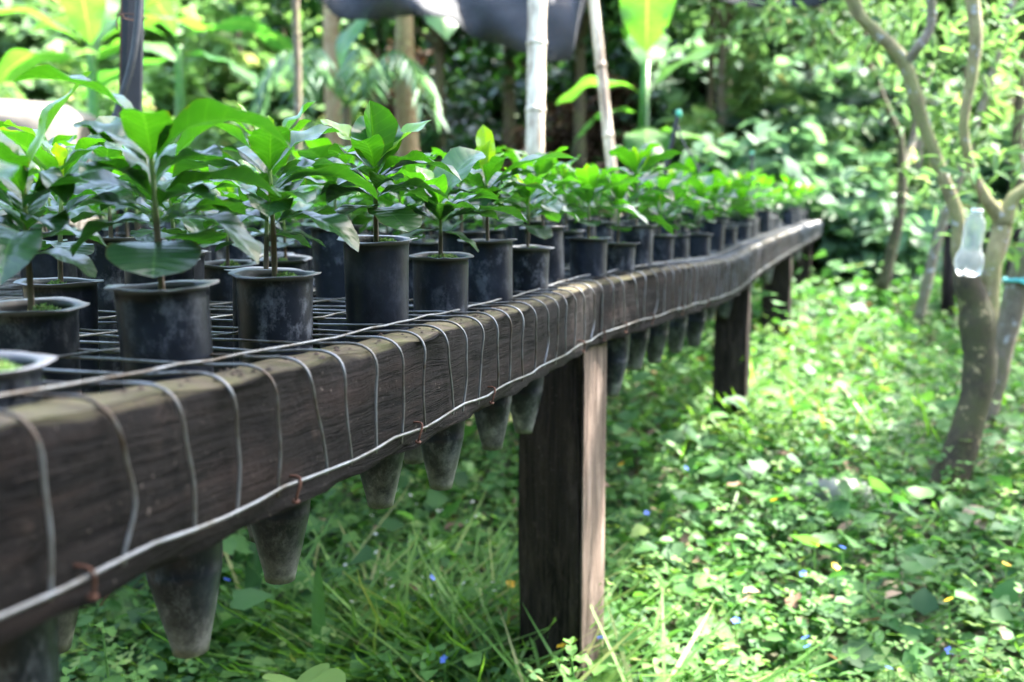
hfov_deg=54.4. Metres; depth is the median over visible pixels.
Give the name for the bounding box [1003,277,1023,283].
tie strip
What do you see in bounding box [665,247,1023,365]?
distant broad weeds
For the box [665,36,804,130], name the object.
shrub
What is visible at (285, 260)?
potted seedling
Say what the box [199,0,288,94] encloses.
tree
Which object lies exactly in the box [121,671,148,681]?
serrated weed
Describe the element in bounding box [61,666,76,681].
serrated weed
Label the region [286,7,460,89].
shrub
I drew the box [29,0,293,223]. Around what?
banana plant
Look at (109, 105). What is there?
shrub
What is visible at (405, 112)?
banana plant
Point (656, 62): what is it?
tree
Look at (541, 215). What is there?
potted seedling
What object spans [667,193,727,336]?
potted seedling
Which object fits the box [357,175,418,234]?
potted seedling
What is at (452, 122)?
shrub
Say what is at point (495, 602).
white flower
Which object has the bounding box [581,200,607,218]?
potted seedling
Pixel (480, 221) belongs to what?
potted seedling
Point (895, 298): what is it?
distant ground weeds
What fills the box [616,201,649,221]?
potted seedling
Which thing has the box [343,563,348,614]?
white flower
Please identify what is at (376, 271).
potted seedling
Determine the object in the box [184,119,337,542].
potted seedling
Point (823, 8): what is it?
tree
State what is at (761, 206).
potted seedling
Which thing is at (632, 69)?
shrub
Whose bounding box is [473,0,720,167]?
tree
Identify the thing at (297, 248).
potted seedling
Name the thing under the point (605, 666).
heart leaf weeds
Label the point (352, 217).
potted seedling
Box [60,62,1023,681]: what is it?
ground
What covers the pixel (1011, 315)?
leaning pale tree
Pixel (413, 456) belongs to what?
potted seedling
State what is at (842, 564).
blue flower
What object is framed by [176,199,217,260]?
potted seedling
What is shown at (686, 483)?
blue flower
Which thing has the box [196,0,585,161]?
tree
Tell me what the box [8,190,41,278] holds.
potted seedling
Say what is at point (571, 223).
potted seedling
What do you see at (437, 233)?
potted seedling
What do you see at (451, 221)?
potted seedling
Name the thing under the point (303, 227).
potted seedling
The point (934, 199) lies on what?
shrub
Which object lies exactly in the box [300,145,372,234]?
potted seedling
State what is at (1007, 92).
shrub
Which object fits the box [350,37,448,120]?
shrub
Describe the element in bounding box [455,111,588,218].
shrub
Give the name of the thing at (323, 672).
lobed leaf plant
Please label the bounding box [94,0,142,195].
black hose
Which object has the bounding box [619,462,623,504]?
yellow flower
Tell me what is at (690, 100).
shrub
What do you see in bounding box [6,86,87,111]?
shrub
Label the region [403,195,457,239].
potted seedling
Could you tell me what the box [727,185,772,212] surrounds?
potted seedling
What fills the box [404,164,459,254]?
potted seedling
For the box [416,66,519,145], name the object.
shrub
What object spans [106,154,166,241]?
potted seedling
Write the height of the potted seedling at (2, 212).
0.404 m
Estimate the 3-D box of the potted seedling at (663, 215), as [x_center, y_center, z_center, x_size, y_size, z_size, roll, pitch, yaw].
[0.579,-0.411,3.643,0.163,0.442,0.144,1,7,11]
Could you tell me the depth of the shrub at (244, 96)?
13.95 m
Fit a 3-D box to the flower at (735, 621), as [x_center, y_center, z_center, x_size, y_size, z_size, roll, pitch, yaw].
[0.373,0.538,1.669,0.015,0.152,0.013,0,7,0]
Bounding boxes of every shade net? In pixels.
[320,0,585,61]
[723,0,829,8]
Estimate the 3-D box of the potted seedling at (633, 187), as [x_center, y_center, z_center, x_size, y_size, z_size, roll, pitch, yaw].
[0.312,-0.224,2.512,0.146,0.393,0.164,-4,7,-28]
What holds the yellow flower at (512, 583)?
on the ground at (818, 556)
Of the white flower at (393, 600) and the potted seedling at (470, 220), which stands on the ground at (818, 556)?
the white flower at (393, 600)
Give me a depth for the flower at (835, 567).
1.88 m
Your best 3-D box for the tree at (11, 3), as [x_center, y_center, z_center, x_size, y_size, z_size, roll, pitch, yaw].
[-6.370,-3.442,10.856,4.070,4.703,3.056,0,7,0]
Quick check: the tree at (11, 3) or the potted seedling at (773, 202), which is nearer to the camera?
the potted seedling at (773, 202)
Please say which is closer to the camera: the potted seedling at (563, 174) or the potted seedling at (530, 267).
the potted seedling at (530, 267)
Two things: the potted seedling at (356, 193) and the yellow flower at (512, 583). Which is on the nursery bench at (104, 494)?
the potted seedling at (356, 193)
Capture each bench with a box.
[0,220,823,681]
[940,224,1023,329]
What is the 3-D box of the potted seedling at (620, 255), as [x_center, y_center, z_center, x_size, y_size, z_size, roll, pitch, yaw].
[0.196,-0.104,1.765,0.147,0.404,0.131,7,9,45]
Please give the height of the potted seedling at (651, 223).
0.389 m
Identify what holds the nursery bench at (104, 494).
on the ground at (818, 556)
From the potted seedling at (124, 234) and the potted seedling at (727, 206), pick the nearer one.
the potted seedling at (124, 234)
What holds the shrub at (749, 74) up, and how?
on the ground at (818, 556)
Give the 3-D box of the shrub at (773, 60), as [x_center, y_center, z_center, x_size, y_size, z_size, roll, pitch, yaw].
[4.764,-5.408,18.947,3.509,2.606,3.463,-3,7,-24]
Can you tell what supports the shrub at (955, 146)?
on the ground at (818, 556)
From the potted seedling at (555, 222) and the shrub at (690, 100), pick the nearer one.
the potted seedling at (555, 222)
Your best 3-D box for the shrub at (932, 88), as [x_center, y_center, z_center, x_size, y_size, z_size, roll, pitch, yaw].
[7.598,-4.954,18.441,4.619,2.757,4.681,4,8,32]
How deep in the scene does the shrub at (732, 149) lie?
7.20 m
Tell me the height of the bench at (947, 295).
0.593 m
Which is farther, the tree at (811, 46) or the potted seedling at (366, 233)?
the tree at (811, 46)
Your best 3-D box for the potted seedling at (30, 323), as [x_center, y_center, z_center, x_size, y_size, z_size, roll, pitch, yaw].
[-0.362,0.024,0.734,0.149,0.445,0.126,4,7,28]
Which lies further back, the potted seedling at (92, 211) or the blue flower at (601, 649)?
the potted seedling at (92, 211)
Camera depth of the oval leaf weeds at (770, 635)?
2.12 m
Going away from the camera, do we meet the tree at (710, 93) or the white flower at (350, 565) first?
the white flower at (350, 565)
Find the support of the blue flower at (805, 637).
on the ground at (818, 556)
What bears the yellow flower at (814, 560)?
on the ground at (818, 556)
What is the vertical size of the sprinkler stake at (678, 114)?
0.275 m
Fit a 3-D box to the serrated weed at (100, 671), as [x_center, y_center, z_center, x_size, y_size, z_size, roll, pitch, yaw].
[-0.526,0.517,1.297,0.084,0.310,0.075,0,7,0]
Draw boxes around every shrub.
[0,0,59,52]
[0,1,118,64]
[0,38,103,114]
[0,83,26,100]
[0,83,75,106]
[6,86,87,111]
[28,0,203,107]
[48,0,61,11]
[79,81,118,115]
[80,81,212,130]
[100,16,293,131]
[143,207,179,223]
[169,126,254,169]
[170,118,292,153]
[179,0,231,9]
[180,0,229,44]
[183,0,375,70]
[189,51,371,138]
[213,100,308,155]
[224,16,393,126]
[235,122,310,223]
[248,4,425,63]
[278,94,367,159]
[279,158,360,201]
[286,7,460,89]
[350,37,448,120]
[393,118,455,217]
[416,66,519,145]
[419,104,465,166]
[421,32,502,69]
[426,122,505,170]
[445,38,611,132]
[445,86,556,156]
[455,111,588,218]
[466,29,588,72]
[525,90,603,174]
[544,68,666,172]
[559,22,716,136]
[590,81,744,173]
[595,160,625,213]
[612,76,714,124]
[626,105,769,173]
[652,133,798,211]
[665,0,798,62]
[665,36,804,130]
[666,40,823,161]
[680,116,893,284]
[715,10,824,72]
[737,69,948,175]
[741,141,977,262]
[759,3,900,87]
[759,166,943,290]
[796,60,935,114]
[798,62,1012,156]
[800,27,1000,95]
[817,125,922,210]
[830,113,969,197]
[866,108,958,155]
[888,38,1018,97]
[918,193,984,249]
[923,174,1019,210]
[937,77,981,156]
[941,77,1012,191]
[948,206,1023,269]
[971,118,1023,199]
[973,77,1014,114]
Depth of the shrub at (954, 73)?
16.51 m
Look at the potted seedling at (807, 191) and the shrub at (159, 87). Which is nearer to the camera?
the potted seedling at (807, 191)
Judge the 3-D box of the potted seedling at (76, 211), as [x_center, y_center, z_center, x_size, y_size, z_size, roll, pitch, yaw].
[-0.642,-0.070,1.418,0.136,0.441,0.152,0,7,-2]
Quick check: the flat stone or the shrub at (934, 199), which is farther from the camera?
the shrub at (934, 199)
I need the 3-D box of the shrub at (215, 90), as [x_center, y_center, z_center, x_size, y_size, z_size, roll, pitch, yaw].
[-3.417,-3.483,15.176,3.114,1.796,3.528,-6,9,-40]
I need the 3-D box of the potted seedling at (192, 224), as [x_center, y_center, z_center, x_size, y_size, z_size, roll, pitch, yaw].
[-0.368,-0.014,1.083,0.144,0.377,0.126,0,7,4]
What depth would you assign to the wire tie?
1.70 m
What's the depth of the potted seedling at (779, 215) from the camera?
6.10 m
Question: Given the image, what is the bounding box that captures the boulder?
[0,99,104,228]
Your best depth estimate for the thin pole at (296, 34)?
5.18 m
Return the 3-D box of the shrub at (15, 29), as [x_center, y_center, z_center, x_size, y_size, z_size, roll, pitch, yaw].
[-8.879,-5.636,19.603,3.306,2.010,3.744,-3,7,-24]
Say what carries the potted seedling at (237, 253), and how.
on the nursery bench at (104, 494)
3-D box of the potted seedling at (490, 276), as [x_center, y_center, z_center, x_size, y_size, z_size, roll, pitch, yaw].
[-0.017,-0.066,1.283,0.180,0.418,0.122,-4,8,-33]
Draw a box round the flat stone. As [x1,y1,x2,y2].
[803,478,871,511]
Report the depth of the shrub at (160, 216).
8.10 m
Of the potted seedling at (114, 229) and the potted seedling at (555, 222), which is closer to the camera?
the potted seedling at (114, 229)
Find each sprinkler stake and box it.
[663,110,700,174]
[750,151,753,207]
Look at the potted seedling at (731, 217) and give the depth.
4.14 m
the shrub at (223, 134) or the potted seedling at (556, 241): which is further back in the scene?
the shrub at (223, 134)
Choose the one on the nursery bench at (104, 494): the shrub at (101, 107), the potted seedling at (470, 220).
the potted seedling at (470, 220)
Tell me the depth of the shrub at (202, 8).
19.30 m
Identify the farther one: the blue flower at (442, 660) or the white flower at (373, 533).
the white flower at (373, 533)
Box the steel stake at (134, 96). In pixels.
[116,0,143,236]
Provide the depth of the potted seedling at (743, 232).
3.27 m
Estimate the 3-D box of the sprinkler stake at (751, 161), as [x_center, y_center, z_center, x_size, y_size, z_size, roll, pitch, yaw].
[1.108,-0.745,4.600,0.020,0.267,0.048,0,7,0]
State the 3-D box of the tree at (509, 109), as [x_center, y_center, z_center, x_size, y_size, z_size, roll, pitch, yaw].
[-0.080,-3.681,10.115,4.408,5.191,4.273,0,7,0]
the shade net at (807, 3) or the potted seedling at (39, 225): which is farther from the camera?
the shade net at (807, 3)
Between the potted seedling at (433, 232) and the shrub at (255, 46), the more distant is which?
the shrub at (255, 46)
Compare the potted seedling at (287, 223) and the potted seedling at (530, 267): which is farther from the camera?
the potted seedling at (287, 223)
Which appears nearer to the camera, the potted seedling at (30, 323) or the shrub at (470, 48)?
the potted seedling at (30, 323)
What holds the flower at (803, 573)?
on the ground at (818, 556)
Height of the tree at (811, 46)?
7.495 m
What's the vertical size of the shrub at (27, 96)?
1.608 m
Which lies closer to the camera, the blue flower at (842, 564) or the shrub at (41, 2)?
the blue flower at (842, 564)
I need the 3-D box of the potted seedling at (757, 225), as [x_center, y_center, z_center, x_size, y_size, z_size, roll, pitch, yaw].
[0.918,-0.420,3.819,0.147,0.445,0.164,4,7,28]
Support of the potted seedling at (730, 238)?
on the nursery bench at (104, 494)
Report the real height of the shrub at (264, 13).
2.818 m
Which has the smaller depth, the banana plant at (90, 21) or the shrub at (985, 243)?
the banana plant at (90, 21)
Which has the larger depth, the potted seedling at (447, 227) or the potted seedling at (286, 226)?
the potted seedling at (286, 226)
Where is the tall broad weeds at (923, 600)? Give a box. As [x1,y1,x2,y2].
[75,360,1023,681]
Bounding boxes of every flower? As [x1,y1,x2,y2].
[223,578,229,626]
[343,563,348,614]
[345,556,349,601]
[347,545,351,590]
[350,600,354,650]
[370,514,374,565]
[388,578,391,610]
[390,585,394,620]
[396,489,398,550]
[430,574,434,616]
[440,654,447,681]
[462,581,465,634]
[471,500,474,543]
[493,590,496,616]
[506,580,514,604]
[556,643,565,681]
[597,636,603,679]
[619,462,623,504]
[644,511,649,570]
[684,466,687,523]
[731,617,739,676]
[770,498,776,559]
[799,570,806,637]
[802,635,807,677]
[804,644,809,681]
[811,541,818,589]
[832,563,839,636]
[839,545,845,595]
[944,597,953,672]
[945,646,950,681]
[1002,562,1010,606]
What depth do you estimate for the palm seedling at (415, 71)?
6.53 m
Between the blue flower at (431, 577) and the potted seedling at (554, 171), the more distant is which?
the potted seedling at (554, 171)
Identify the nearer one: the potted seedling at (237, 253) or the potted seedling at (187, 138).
the potted seedling at (187, 138)
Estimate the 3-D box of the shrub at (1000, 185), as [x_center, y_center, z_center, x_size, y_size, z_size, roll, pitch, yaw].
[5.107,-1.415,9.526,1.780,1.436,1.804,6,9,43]
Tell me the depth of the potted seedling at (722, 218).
4.00 m
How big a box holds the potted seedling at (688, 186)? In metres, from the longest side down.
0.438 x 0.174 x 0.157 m
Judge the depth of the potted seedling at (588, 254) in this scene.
1.64 m
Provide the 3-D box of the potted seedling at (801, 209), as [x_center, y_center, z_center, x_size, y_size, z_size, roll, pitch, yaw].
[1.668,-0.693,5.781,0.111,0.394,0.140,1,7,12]
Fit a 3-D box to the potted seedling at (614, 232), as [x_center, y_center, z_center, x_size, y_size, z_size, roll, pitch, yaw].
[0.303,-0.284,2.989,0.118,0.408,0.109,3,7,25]
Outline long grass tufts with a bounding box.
[76,300,1023,681]
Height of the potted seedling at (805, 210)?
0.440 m
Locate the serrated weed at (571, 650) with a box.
[548,637,591,681]
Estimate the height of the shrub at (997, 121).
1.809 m
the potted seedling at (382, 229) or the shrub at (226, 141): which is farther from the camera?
the shrub at (226, 141)
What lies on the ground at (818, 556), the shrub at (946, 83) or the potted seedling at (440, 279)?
the shrub at (946, 83)
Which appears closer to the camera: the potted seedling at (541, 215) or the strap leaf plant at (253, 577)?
the strap leaf plant at (253, 577)
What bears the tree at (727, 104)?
on the ground at (818, 556)
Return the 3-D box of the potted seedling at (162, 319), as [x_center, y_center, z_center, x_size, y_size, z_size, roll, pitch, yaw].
[-0.245,0.023,0.703,0.140,0.421,0.160,-6,9,-44]
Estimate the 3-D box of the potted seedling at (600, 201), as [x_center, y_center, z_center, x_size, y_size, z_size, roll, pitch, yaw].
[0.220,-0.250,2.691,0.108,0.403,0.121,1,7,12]
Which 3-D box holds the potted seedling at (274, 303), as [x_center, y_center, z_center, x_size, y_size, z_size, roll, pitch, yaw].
[-0.194,0.006,0.847,0.139,0.417,0.136,-6,9,-40]
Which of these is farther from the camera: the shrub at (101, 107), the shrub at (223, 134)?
the shrub at (101, 107)
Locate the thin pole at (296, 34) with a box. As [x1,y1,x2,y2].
[291,0,301,227]
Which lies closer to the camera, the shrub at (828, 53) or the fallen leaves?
the fallen leaves
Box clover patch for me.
[59,305,1023,681]
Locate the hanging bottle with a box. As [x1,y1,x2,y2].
[954,179,985,276]
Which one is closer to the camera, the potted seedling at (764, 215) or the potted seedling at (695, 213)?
the potted seedling at (695, 213)
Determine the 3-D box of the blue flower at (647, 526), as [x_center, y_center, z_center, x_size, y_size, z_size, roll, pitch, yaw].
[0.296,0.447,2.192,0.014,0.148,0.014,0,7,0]
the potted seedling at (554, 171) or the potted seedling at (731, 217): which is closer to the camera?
the potted seedling at (554, 171)
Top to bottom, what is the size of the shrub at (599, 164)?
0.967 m
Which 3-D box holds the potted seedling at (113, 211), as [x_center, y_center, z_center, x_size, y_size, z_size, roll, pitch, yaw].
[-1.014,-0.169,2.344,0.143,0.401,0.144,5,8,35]
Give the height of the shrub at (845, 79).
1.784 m
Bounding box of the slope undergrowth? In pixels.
[367,42,1023,254]
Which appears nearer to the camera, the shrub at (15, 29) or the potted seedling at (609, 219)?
the potted seedling at (609, 219)
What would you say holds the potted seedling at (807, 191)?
on the nursery bench at (104, 494)
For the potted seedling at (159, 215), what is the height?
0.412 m
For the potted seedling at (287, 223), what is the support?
on the nursery bench at (104, 494)
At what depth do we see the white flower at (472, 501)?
2.30 m
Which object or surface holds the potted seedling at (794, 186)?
on the nursery bench at (104, 494)
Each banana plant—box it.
[0,0,214,218]
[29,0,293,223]
[336,15,457,156]
[556,0,736,211]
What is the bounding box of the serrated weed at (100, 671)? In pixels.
[80,621,127,681]
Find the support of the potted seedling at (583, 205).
on the nursery bench at (104, 494)
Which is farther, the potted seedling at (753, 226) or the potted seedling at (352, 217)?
the potted seedling at (753, 226)
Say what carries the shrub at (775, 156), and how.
on the ground at (818, 556)
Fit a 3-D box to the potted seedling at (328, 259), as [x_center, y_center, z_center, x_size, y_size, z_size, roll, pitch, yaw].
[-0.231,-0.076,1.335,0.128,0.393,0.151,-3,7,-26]
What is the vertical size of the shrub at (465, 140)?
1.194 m
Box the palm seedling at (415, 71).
[241,45,448,216]
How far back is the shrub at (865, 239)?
6.21 m
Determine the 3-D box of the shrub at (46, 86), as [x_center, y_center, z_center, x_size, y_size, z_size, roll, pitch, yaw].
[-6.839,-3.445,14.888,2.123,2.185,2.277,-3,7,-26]
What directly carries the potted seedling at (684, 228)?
on the nursery bench at (104, 494)
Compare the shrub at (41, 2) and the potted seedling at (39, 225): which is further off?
the shrub at (41, 2)
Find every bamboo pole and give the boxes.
[525,0,546,218]
[588,0,620,222]
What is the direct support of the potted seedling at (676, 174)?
on the nursery bench at (104, 494)
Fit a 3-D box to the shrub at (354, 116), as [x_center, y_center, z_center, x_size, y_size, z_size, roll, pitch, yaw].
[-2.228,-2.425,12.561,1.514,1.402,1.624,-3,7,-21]
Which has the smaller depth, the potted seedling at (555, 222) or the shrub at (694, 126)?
the potted seedling at (555, 222)
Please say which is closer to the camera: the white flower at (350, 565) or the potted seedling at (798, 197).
the white flower at (350, 565)
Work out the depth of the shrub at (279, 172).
9.99 m
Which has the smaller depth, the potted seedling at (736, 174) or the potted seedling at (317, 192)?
the potted seedling at (317, 192)
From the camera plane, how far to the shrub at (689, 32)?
17.46 m
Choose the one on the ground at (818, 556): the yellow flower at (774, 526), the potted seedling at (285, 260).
the yellow flower at (774, 526)
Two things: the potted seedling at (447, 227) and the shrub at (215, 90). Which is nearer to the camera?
the potted seedling at (447, 227)
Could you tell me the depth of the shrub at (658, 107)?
11.76 m
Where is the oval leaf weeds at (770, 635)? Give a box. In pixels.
[60,321,1023,681]
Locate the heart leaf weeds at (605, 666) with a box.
[61,302,1023,681]
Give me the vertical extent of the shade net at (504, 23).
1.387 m
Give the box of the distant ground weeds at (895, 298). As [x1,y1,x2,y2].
[623,261,1023,386]
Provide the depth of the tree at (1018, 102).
8.91 m
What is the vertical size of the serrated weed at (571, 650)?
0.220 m
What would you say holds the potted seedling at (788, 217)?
on the nursery bench at (104, 494)
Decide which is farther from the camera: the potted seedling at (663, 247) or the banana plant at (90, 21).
the banana plant at (90, 21)
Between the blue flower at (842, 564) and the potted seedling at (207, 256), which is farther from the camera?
the blue flower at (842, 564)
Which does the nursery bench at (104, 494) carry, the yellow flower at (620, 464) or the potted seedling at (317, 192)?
the potted seedling at (317, 192)
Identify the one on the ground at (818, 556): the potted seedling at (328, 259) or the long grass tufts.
the long grass tufts
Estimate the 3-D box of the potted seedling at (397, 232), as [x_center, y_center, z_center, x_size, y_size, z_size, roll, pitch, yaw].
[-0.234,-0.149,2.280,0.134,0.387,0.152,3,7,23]
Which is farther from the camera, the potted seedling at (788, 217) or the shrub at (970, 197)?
the shrub at (970, 197)
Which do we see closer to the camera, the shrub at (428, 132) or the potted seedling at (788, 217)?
the potted seedling at (788, 217)
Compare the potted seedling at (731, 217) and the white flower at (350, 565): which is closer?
the white flower at (350, 565)
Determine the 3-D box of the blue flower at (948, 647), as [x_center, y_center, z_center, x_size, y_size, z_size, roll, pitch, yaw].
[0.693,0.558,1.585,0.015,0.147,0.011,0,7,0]
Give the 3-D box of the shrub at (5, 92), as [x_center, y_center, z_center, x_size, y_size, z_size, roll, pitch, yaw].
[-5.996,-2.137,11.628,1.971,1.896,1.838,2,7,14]
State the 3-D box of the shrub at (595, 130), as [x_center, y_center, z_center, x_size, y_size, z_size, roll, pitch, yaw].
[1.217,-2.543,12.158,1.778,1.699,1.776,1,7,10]
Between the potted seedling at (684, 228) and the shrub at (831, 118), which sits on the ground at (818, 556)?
the shrub at (831, 118)
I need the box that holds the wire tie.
[116,13,146,29]
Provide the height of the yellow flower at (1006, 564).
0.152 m
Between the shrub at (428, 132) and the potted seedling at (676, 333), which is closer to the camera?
the potted seedling at (676, 333)
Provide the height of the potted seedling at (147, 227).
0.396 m
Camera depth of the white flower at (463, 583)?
1.83 m
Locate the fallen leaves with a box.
[99,283,1023,681]
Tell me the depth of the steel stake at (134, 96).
1.75 m
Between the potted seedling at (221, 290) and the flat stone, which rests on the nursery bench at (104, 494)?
the potted seedling at (221, 290)
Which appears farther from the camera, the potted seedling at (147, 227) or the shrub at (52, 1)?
the shrub at (52, 1)
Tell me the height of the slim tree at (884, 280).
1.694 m
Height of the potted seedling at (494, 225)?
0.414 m
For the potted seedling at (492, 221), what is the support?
on the nursery bench at (104, 494)
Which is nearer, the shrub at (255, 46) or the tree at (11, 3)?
the tree at (11, 3)
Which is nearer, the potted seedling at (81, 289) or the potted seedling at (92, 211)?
the potted seedling at (81, 289)
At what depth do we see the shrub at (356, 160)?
10.47 m
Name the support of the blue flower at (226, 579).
on the ground at (818, 556)
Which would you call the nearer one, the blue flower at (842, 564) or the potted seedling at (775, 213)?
the blue flower at (842, 564)
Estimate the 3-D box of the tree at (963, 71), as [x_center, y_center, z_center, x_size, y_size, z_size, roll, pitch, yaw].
[6.094,-4.537,13.213,3.645,5.393,3.262,0,7,0]
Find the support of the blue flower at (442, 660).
on the ground at (818, 556)
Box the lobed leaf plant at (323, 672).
[262,663,345,681]
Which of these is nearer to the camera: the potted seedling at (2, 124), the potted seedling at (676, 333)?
the potted seedling at (2, 124)
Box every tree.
[5,0,20,12]
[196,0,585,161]
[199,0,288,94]
[216,0,467,107]
[375,0,696,164]
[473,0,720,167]
[606,32,611,102]
[616,0,803,147]
[652,60,658,100]
[662,0,967,290]
[675,0,840,77]
[707,0,714,124]
[725,13,731,108]
[727,0,1023,499]
[784,0,1017,193]
[808,6,814,78]
[873,0,1023,220]
[912,0,1023,322]
[961,58,966,82]
[981,239,1023,443]
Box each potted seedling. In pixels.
[0,71,106,653]
[0,119,135,393]
[0,121,16,208]
[0,126,79,298]
[0,161,60,681]
[0,210,22,229]
[3,144,90,277]
[4,191,106,230]
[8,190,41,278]
[14,64,290,658]
[31,183,81,231]
[49,204,102,240]
[56,116,149,392]
[69,199,115,228]
[89,125,218,283]
[89,197,113,237]
[90,170,130,236]
[92,203,115,237]
[97,202,177,236]
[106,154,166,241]
[109,153,242,279]
[115,160,221,260]
[140,209,153,229]
[141,202,188,239]
[160,220,176,228]
[167,167,263,372]
[172,100,377,584]
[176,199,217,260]
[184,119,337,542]
[223,194,259,259]
[239,160,322,266]
[242,172,320,270]
[245,217,263,243]
[246,224,262,232]
[261,201,313,251]
[275,189,326,270]
[276,176,303,235]
[280,100,461,508]
[284,138,398,348]
[288,178,319,241]
[290,150,346,286]
[292,188,345,219]
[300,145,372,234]
[301,175,367,220]
[337,173,365,215]
[344,203,371,230]
[345,184,392,234]
[346,153,450,463]
[353,173,378,232]
[354,186,383,234]
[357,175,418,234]
[379,200,398,234]
[381,196,438,234]
[384,146,527,490]
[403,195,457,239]
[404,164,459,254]
[410,198,445,236]
[421,125,579,450]
[431,147,510,251]
[436,212,467,235]
[442,184,478,231]
[445,184,489,229]
[449,218,457,229]
[450,146,531,239]
[463,180,502,230]
[463,203,493,229]
[464,184,513,227]
[483,168,578,433]
[490,179,515,238]
[490,183,511,223]
[497,160,579,244]
[500,146,550,238]
[502,163,548,217]
[507,146,581,291]
[525,179,562,225]
[533,164,647,282]
[539,189,571,230]
[544,169,562,222]
[547,154,596,285]
[562,163,608,236]
[563,194,595,218]
[567,184,601,220]
[573,164,626,241]
[573,183,609,221]
[575,168,673,396]
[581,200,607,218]
[595,183,617,241]
[596,141,691,369]
[601,189,611,221]
[604,191,631,220]
[609,173,658,224]
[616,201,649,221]
[626,186,656,234]
[631,173,698,363]
[641,162,704,234]
[648,182,709,352]
[658,163,695,233]
[658,167,690,217]
[665,175,694,231]
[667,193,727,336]
[677,171,718,223]
[680,155,713,231]
[680,175,737,346]
[684,173,752,319]
[684,186,739,320]
[688,188,722,219]
[709,170,755,317]
[713,193,730,226]
[721,177,738,226]
[725,187,765,242]
[727,170,774,241]
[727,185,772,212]
[733,174,772,288]
[736,169,770,285]
[753,179,784,282]
[754,188,795,227]
[754,189,775,277]
[755,188,782,228]
[757,175,785,277]
[766,192,783,215]
[771,191,792,218]
[774,174,803,258]
[778,181,806,258]
[786,193,810,259]
[790,181,815,220]
[790,188,809,221]
[804,184,826,208]
[804,188,816,219]
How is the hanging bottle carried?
hanging from the forked tree at (978, 299)
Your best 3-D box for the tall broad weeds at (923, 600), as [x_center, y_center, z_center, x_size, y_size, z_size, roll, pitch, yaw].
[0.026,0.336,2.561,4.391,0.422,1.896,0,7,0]
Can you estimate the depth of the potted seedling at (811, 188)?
6.31 m
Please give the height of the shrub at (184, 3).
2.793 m
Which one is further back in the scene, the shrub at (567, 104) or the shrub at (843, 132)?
the shrub at (567, 104)
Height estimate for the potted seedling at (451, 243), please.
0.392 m
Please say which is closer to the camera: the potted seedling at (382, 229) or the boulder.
the potted seedling at (382, 229)
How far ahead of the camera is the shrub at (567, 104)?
12.46 m
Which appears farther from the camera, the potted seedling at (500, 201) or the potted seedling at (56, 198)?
the potted seedling at (500, 201)
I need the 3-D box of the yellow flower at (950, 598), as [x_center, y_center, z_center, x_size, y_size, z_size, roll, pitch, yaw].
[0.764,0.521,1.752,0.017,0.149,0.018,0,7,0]
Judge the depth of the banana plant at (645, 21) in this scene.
5.84 m
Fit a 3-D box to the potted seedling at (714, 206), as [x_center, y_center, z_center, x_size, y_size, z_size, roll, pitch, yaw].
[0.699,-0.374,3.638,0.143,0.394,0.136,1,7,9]
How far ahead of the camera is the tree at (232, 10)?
10.77 m
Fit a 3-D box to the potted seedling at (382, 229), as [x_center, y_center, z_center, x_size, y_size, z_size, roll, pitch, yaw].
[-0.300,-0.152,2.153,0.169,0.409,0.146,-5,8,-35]
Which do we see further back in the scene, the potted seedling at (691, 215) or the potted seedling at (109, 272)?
the potted seedling at (691, 215)
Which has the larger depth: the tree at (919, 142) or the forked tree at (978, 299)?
the tree at (919, 142)
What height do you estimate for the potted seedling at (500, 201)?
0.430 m
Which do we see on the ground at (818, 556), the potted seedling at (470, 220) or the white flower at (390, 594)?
the white flower at (390, 594)
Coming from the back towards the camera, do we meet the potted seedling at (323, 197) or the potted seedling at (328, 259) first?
the potted seedling at (323, 197)
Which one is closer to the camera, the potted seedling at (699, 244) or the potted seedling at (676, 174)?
the potted seedling at (699, 244)
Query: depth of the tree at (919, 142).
10.07 m
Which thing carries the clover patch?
on the ground at (818, 556)
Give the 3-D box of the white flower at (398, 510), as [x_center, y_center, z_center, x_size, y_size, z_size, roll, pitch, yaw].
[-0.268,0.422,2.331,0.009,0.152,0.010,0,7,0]
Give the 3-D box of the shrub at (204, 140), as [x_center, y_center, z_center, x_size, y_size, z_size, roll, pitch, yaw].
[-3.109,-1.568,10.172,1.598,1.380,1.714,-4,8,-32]
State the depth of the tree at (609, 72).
12.35 m
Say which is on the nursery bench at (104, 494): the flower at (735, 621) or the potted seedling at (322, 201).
the potted seedling at (322, 201)
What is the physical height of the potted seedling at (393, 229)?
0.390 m
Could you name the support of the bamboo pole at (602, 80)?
attached to the nursery bench at (104, 494)
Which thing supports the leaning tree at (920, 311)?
on the ground at (818, 556)
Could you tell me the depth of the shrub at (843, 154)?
7.17 m
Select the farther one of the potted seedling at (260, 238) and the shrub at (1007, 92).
the shrub at (1007, 92)
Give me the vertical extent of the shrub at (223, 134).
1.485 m
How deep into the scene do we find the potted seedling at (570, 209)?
2.96 m
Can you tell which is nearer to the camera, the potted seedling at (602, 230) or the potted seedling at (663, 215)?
the potted seedling at (602, 230)
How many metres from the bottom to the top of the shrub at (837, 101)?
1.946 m
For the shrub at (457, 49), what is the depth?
19.01 m
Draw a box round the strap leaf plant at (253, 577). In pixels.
[70,542,432,681]
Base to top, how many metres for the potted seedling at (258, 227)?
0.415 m

